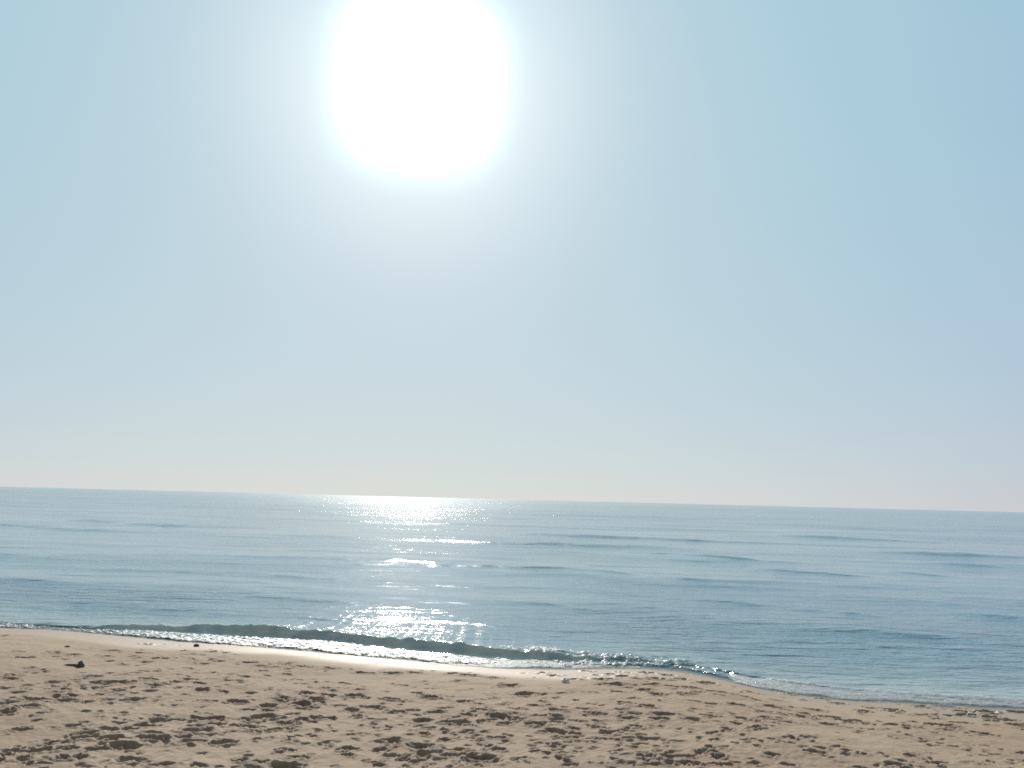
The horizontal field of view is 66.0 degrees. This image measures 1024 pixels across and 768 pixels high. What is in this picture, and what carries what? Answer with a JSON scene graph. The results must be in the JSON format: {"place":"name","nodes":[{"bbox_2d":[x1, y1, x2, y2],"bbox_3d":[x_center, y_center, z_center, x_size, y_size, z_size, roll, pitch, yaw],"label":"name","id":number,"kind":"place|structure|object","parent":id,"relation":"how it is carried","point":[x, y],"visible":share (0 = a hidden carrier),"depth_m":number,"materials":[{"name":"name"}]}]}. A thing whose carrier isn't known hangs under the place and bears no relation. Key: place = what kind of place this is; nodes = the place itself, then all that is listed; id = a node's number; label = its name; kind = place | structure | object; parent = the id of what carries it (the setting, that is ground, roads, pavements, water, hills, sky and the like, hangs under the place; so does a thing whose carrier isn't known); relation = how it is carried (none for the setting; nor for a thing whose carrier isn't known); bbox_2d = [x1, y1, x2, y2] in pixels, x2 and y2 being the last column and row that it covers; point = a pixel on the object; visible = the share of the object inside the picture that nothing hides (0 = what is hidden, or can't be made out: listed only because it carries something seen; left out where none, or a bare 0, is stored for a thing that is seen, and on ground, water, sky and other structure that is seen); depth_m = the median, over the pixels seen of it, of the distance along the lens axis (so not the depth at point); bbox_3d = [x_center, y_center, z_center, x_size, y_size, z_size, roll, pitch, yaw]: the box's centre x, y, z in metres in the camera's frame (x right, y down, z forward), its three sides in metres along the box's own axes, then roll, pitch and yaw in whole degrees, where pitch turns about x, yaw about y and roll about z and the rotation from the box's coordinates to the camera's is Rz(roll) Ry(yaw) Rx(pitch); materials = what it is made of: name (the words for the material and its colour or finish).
{"place":"outdoors","nodes":[
{"label":"outdoors","id":0,"kind":"place"},
{"bbox_2d":[64,661,84,667],"bbox_3d":[-6.869,4.388,12.359,0.349,0.109,0.154,1,-8,0],"label":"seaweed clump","id":1,"kind":"object","parent":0,"point":[80,664],"visible":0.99,"depth_m":12.34,"materials":[{"name":"plant"}]},
{"bbox_2d":[0,487,1023,707],"bbox_3d":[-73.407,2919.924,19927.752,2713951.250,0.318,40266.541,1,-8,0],"label":"sea","id":2,"kind":"structure","parent":0,"point":[909,600],"depth_m":30.68,"materials":[{"name":"liquid"}]},
{"bbox_2d":[0,620,546,664],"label":"sea foam","id":3,"kind":"object","parent":2,"relation":"on","point":[340,643],"visible":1,"depth_m":16.28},
{"bbox_2d":[482,643,690,667],"bbox_3d":[1.568,5.314,15.425,4.758,0.198,1.094,-1,-9,16],"label":"sea foam","id":4,"kind":"object","parent":2,"relation":"on","point":[589,661],"visible":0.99,"depth_m":15.36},
{"bbox_2d":[730,674,1023,706],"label":"sea foam","id":5,"kind":"object","parent":2,"relation":"on","point":[794,686],"visible":1,"depth_m":13.18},
{"bbox_2d":[0,626,1023,767],"bbox_3d":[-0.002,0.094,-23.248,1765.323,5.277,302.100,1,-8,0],"label":"beach sand","id":6,"kind":"structure","parent":0,"point":[123,701],"depth_m":10.00,"materials":[{"name":"beige sand"}]},
{"bbox_2d":[0,0,1023,511],"label":"sky","id":7,"kind":"structure","parent":0,"point":[714,252],"materials":[{"name":"blue"}]},
{"bbox_2d":[562,677,568,682],"bbox_3d":[0.880,4.850,12.912,0.134,0.077,0.117,4,-9,-17],"label":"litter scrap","id":8,"kind":"object","parent":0,"point":[565,680],"visible":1,"depth_m":12.88,"materials":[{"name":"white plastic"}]}
]}

